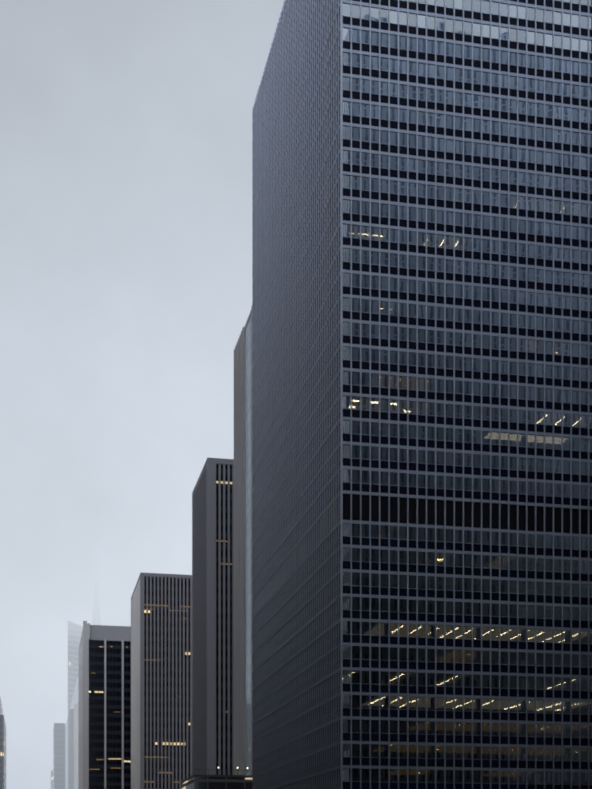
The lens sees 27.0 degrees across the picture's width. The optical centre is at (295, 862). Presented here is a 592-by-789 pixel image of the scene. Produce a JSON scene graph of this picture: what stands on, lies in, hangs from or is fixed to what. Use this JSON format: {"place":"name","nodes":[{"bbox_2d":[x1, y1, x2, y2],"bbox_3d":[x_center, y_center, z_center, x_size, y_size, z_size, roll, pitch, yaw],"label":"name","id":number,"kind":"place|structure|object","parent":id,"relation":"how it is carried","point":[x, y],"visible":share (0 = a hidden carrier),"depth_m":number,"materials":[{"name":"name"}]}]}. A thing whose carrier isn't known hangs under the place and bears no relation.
{"place":"outdoors","nodes":[
{"label":"outdoors","id":0,"kind":"place"},
{"bbox_2d":[92,581,100,624],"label":"spire","id":1,"kind":"structure","parent":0,"point":[96,617],"depth_m":979.65,"materials":[{"name":"metal"}]},
{"bbox_2d":[0,0,284,788],"label":"sky","id":2,"kind":"structure","parent":0,"point":[126,125],"materials":[{"name":"grey"}]},
{"bbox_2d":[234,306,251,774],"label":"skyscraper","id":3,"kind":"structure","parent":0,"point":[243,555],"depth_m":321.49,"materials":[{"name":"grey concrete"}]},
{"bbox_2d":[252,0,591,788],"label":"tower aluminium grid","id":4,"kind":"object","parent":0,"point":[314,356],"visible":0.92,"depth_m":190.90,"materials":[{"name":"grey metal"}]},
{"bbox_2d":[253,0,591,788],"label":"tower window glass","id":5,"kind":"object","parent":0,"point":[473,412],"visible":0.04,"depth_m":188.56,"materials":[{"name":"black glass"}]},
{"bbox_2d":[253,0,591,788],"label":"tower spandrels","id":6,"kind":"object","parent":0,"point":[471,516],"depth_m":188.47,"materials":[{"name":"grey metal"}]},
{"label":"ground","id":7,"kind":"structure","parent":0,"visible":0},
{"bbox_2d":[0,698,5,788],"bbox_3d":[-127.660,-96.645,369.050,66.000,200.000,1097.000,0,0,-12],"label":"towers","id":8,"kind":"structure","parent":7,"relation":"on","point":[2,754],"depth_m":658.03,"materials":[{"name":"grey concrete"}]},
{"bbox_2d":[53,723,64,788],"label":"skyscraper","id":9,"kind":"structure","parent":7,"relation":"on","point":[58,755],"depth_m":862.98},
{"bbox_2d":[68,709,73,788],"bbox_3d":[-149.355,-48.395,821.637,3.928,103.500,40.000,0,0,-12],"label":"brown stone tower","id":10,"kind":"structure","parent":7,"relation":"on","point":[71,749],"depth_m":802.03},
{"bbox_2d":[65,621,82,788],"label":"skyscraper","id":11,"kind":"structure","parent":7,"relation":"on","point":[74,633],"depth_m":954.21,"materials":[{"name":"grey glass"}]},
{"bbox_2d":[74,704,77,788],"bbox_3d":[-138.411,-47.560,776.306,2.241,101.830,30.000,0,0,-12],"label":"skyscraper","id":12,"kind":"structure","parent":7,"relation":"on","point":[76,746],"depth_m":761.57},
{"bbox_2d":[78,621,130,788],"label":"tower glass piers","id":13,"kind":"structure","parent":7,"relation":"on","point":[104,701],"depth_m":545.39,"materials":[{"name":"glass"}]},
{"bbox_2d":[131,572,191,788],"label":"skyscraper","id":14,"kind":"structure","parent":7,"relation":"on","point":[161,708],"depth_m":457.77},
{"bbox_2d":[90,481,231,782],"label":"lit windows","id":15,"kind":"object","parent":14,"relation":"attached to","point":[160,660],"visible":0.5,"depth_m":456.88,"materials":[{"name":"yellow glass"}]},
{"bbox_2d":[192,457,233,774],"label":"skyscraper","id":16,"kind":"structure","parent":7,"relation":"on","point":[212,640],"depth_m":368.40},
{"bbox_2d":[181,767,251,788],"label":"low building","id":17,"kind":"structure","parent":7,"relation":"on","point":[208,781],"depth_m":263.92,"materials":[{"name":"metal"}]},
{"bbox_3d":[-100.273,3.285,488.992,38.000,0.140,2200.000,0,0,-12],"label":"avenue kerbs","id":18,"kind":"structure","parent":0,"visible":0},
{"bbox_2d":[50,770,52,788],"bbox_3d":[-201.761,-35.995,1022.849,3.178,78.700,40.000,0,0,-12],"label":"building","id":19,"kind":"structure","parent":18,"relation":"on","point":[51,780],"depth_m":1003.17,"materials":[{"name":"grey"}]}
]}

